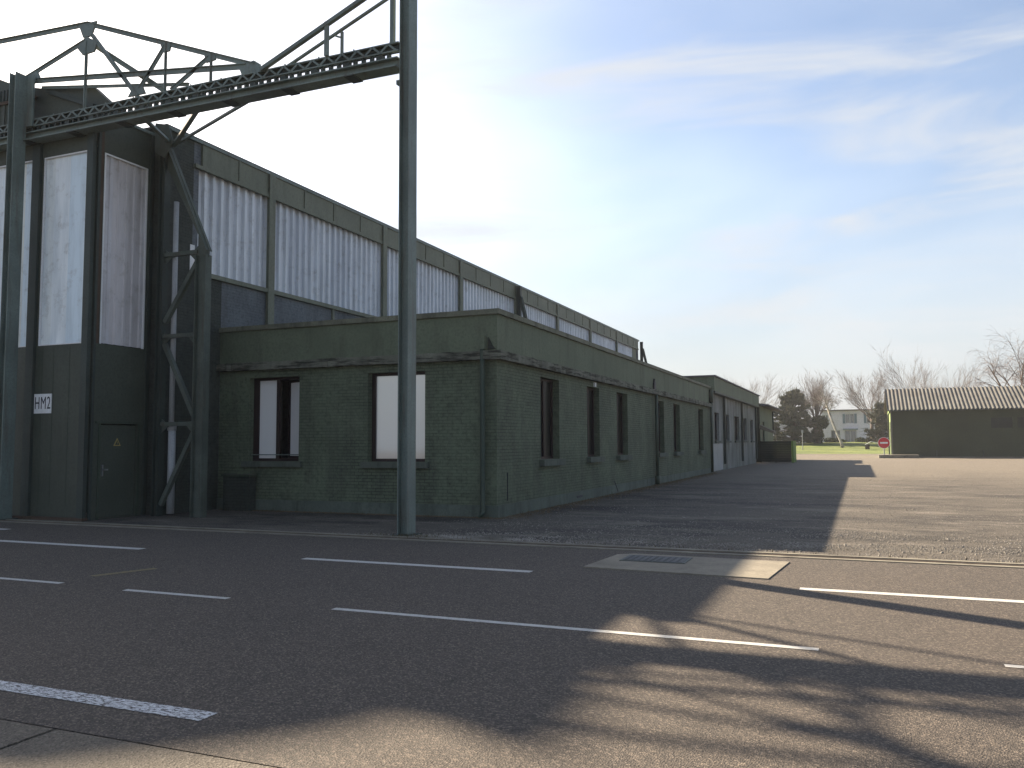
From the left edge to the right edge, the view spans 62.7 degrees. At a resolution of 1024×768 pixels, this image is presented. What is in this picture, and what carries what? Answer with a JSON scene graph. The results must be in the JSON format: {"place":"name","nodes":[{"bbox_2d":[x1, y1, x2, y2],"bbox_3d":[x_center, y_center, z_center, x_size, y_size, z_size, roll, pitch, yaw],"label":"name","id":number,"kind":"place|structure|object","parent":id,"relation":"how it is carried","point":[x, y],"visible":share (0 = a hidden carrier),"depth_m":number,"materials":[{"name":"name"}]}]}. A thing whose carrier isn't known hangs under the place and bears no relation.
{"place":"outdoors","nodes":[
{"label":"outdoors","id":0,"kind":"place"},
{"bbox_2d":[0,719,274,767],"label":"concrete apron","id":1,"kind":"object","parent":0,"point":[22,745],"visible":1,"depth_m":4.46,"materials":[{"name":"grey concrete"}]},
{"bbox_2d":[0,522,1023,767],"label":"road","id":2,"kind":"structure","parent":0,"point":[302,650],"depth_m":6.53,"materials":[{"name":"grey asphalt"}]},
{"bbox_2d":[583,554,789,579],"bbox_3d":[2.359,2.438,11.252,2.388,0.086,1.585,-2,-4,26],"label":"concrete pad","id":3,"kind":"object","parent":2,"relation":"on","point":[738,568],"visible":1,"depth_m":11.11,"materials":[{"name":"concrete"}]},
{"bbox_2d":[0,0,1023,420],"label":"sky","id":4,"kind":"structure","parent":0,"point":[742,189],"materials":[{"name":"blue"}]},
{"bbox_2d":[1,454,1023,767],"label":"ground","id":5,"kind":"structure","parent":0,"point":[801,474],"depth_m":19.03,"materials":[{"name":"concrete"}]},
{"bbox_2d":[0,0,421,535],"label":"door gantry","id":6,"kind":"object","parent":5,"relation":"on","point":[22,129],"depth_m":17.49,"materials":[{"name":"green metal"}]},
{"bbox_2d":[221,474,256,510],"bbox_3d":[-6.812,2.700,20.953,0.880,0.900,0.305,-2,-4,22],"label":"meter cabinet","id":7,"kind":"object","parent":5,"relation":"on","point":[239,492],"visible":1,"depth_m":20.84,"materials":[{"name":"metal"}]},
{"bbox_2d":[0,80,646,521],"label":"hangar","id":8,"kind":"structure","parent":5,"relation":"on","point":[152,262],"depth_m":19.73,"materials":[{"name":"paint"}]},
{"bbox_2d":[34,394,51,413],"bbox_3d":[-10.600,0.444,18.979,0.540,0.440,0.022,-2,-4,22],"label":"building sign","id":9,"kind":"object","parent":8,"relation":"attached to","point":[42,403],"visible":1,"depth_m":18.97,"materials":[{"name":"white metal"}]},
{"bbox_2d":[113,438,120,445],"bbox_3d":[-8.982,1.320,19.111,0.012,0.176,0.200,-2,-4,22],"label":"warning sign","id":10,"kind":"object","parent":8,"relation":"attached to","point":[116,443],"visible":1,"depth_m":19.11,"materials":[{"name":"yellow metal"}]},
{"bbox_2d":[98,425,135,517],"bbox_3d":[-8.956,1.968,19.095,0.095,2.060,0.970,-2,-4,22],"label":"door","id":11,"kind":"structure","parent":8,"relation":"in","point":[116,478],"depth_m":19.09,"materials":[{"name":"green metal"}]},
{"bbox_2d":[216,308,713,517],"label":"annex building","id":12,"kind":"structure","parent":5,"relation":"on","point":[516,414],"depth_m":20.51,"materials":[{"name":"paint"}]},
{"bbox_2d":[251,377,299,460],"bbox_3d":[-5.822,0.891,21.232,1.530,2.100,0.412,-2,-4,22],"label":"window","id":13,"kind":"structure","parent":12,"relation":"in","point":[267,391],"depth_m":21.24,"materials":[{"name":"white glass"}]},
{"bbox_2d":[372,371,424,461],"bbox_3d":[-2.625,0.777,19.809,1.530,2.100,0.070,-2,-4,22],"label":"window","id":14,"kind":"structure","parent":12,"relation":"in","point":[384,385],"depth_m":19.92,"materials":[{"name":"white glass"}]},
{"bbox_2d":[540,378,552,458],"bbox_3d":[0.802,0.910,21.934,0.080,2.100,1.420,-2,-4,22],"label":"window","id":15,"kind":"structure","parent":12,"relation":"in","point":[546,385],"depth_m":22.25,"materials":[{"name":"black glass"}]},
{"bbox_2d":[587,387,593,456],"bbox_3d":[2.271,1.152,25.484,0.080,2.100,1.280,-2,-4,22],"label":"window","id":16,"kind":"structure","parent":12,"relation":"in","point":[590,391],"depth_m":25.86,"materials":[{"name":"black glass"}]},
{"bbox_2d":[617,393,622,454],"bbox_3d":[3.553,1.363,28.583,0.080,2.100,1.400,-2,-4,22],"label":"window","id":17,"kind":"structure","parent":12,"relation":"in","point":[619,396],"depth_m":29.02,"materials":[{"name":"black glass"}]},
{"bbox_2d":[658,401,659,452],"bbox_3d":[5.805,1.733,34.023,0.080,2.100,1.400,-2,-4,22],"label":"window","id":18,"kind":"structure","parent":12,"relation":"in","point":[658,401],"depth_m":34.62,"materials":[{"name":"black glass"}]},
{"bbox_2d":[673,404,675,451],"bbox_3d":[7.064,1.941,37.067,0.080,2.100,1.400,-2,-4,22],"label":"window","id":19,"kind":"structure","parent":12,"relation":"in","point":[674,406],"depth_m":37.61,"materials":[{"name":"black glass"}]},
{"bbox_2d":[698,409,699,449],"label":"window","id":20,"kind":"structure","parent":12,"relation":"in","point":[698,409],"depth_m":43.26,"materials":[{"name":"black glass"}]},
{"bbox_2d":[219,472,721,519],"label":"leaf litter","id":21,"kind":"object","parent":5,"relation":"on","point":[576,502],"visible":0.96,"depth_m":20.71,"materials":[{"name":"brown plant"}]},
{"bbox_2d":[0,519,1023,568],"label":"door track","id":22,"kind":"structure","parent":5,"relation":"on","point":[778,554],"depth_m":13.32,"materials":[{"name":"grey metal"}]},
{"bbox_2d":[222,472,1019,562],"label":"weeds","id":23,"kind":"object","parent":5,"relation":"on","point":[560,510],"visible":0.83,"depth_m":18.36,"materials":[{"name":"green plant"}]},
{"bbox_2d":[240,514,1023,557],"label":"gravel drift","id":24,"kind":"object","parent":5,"relation":"on","point":[646,539],"visible":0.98,"depth_m":14.13,"materials":[{"name":"gravel"}]},
{"bbox_2d":[684,375,762,471],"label":"pale building","id":25,"kind":"structure","parent":5,"relation":"on","point":[735,442],"depth_m":52.95,"materials":[{"name":"metal"}]},
{"bbox_2d":[714,413,716,440],"bbox_3d":[11.436,2.418,47.614,0.070,1.580,1.650,-2,-4,22],"label":"window","id":26,"kind":"structure","parent":25,"relation":"in","point":[714,413],"depth_m":48.25,"materials":[{"name":"black glass"}]},
{"bbox_2d":[734,417,736,440],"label":"window","id":27,"kind":"structure","parent":25,"relation":"in","point":[735,418],"depth_m":56.14,"materials":[{"name":"black glass"}]},
{"bbox_2d":[760,441,796,462],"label":"screen fence","id":28,"kind":"object","parent":5,"relation":"on","point":[776,451],"visible":0.99,"depth_m":66.37,"materials":[{"name":"green metal"}]},
{"bbox_2d":[878,454,918,457],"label":"curb","id":29,"kind":"structure","parent":5,"relation":"on","point":[895,456],"depth_m":81.04,"materials":[{"name":"concrete"}]},
{"bbox_2d":[878,437,889,454],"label":"no entry sign","id":30,"kind":"object","parent":29,"relation":"on","point":[883,442],"visible":1,"depth_m":82.48,"materials":[{"name":"red metal"}]},
{"bbox_2d":[884,385,1023,457],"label":"shed","id":31,"kind":"structure","parent":5,"relation":"on","point":[970,422],"depth_m":82.10,"materials":[{"name":"metal"}]},
{"bbox_2d":[991,417,1012,427],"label":"window","id":32,"kind":"structure","parent":31,"relation":"in","point":[997,422],"depth_m":80.26,"materials":[{"name":"grey glass"}]},
{"bbox_2d":[1017,417,1023,427],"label":"window","id":33,"kind":"structure","parent":31,"relation":"in","point":[1020,420],"depth_m":79.67,"materials":[{"name":"grey glass"}]},
{"bbox_2d":[964,328,1023,386],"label":"bare tree","id":34,"kind":"object","parent":5,"relation":"on","point":[1020,376],"visible":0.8,"depth_m":97.65,"materials":[{"name":"brown plant"}]},
{"bbox_2d":[429,469,1023,561],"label":"gravel","id":35,"kind":"structure","parent":0,"point":[781,522],"depth_m":15.99,"materials":[{"name":"grey gravel"}]},
{"bbox_2d":[756,403,781,461],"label":"green building","id":36,"kind":"structure","parent":0,"point":[765,423],"depth_m":71.36,"materials":[{"name":"paint"}]},
{"bbox_2d":[777,442,888,453],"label":"lawn ground","id":37,"kind":"structure","parent":0,"point":[836,448],"depth_m":123.91,"materials":[{"name":"green plant"}]},
{"bbox_2d":[723,369,800,415],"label":"bare tree","id":38,"kind":"object","parent":37,"relation":"on","point":[768,393],"visible":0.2,"depth_m":143.59,"materials":[{"name":"brown plant"}]},
{"bbox_2d":[773,387,817,444],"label":"evergreen tree","id":39,"kind":"object","parent":37,"relation":"on","point":[790,416],"visible":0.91,"depth_m":137.28,"materials":[{"name":"green plant"}]},
{"bbox_2d":[798,370,835,442],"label":"bare tree","id":40,"kind":"object","parent":37,"relation":"on","point":[822,422],"visible":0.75,"depth_m":137.83,"materials":[{"name":"brown plant"}]},
{"bbox_2d":[799,385,843,447],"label":"leaning birch","id":41,"kind":"object","parent":37,"relation":"on","point":[824,397],"visible":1,"depth_m":127.05,"materials":[{"name":"brown plant"}]},
{"bbox_2d":[824,437,834,442],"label":"shrub","id":42,"kind":"object","parent":37,"relation":"on","point":[829,440],"visible":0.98,"depth_m":140.27,"materials":[{"name":"green plant"}]},
{"bbox_2d":[773,409,886,442],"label":"white house","id":43,"kind":"structure","parent":37,"relation":"on","point":[849,424],"depth_m":143.89,"materials":[{"name":"grey paint"}]},
{"bbox_2d":[831,430,840,438],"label":"window","id":44,"kind":"structure","parent":43,"relation":"in","point":[833,434],"depth_m":144.65,"materials":[{"name":"grey glass"}]},
{"bbox_2d":[845,414,853,422],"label":"window","id":45,"kind":"structure","parent":43,"relation":"in","point":[849,418],"depth_m":143.88,"materials":[{"name":"grey glass"}]},
{"bbox_2d":[844,430,856,441],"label":"window","id":46,"kind":"structure","parent":43,"relation":"in","point":[850,435],"depth_m":143.63,"materials":[{"name":"grey glass"}]},
{"bbox_2d":[854,436,864,441],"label":"shrub","id":47,"kind":"object","parent":37,"relation":"on","point":[860,439],"visible":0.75,"depth_m":138.07,"materials":[{"name":"green plant"}]},
{"bbox_2d":[859,399,887,444],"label":"evergreen bush","id":48,"kind":"object","parent":37,"relation":"on","point":[880,420],"visible":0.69,"depth_m":126.66,"materials":[{"name":"green plant"}]},
{"bbox_2d":[823,358,946,440],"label":"bare tree","id":49,"kind":"object","parent":37,"relation":"on","point":[852,394],"visible":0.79,"depth_m":136.60,"materials":[{"name":"brown plant"}]},
{"bbox_2d":[870,338,999,401],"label":"bare tree","id":50,"kind":"object","parent":37,"relation":"on","point":[924,383],"visible":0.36,"depth_m":113.49,"materials":[{"name":"brown plant"}]}
]}

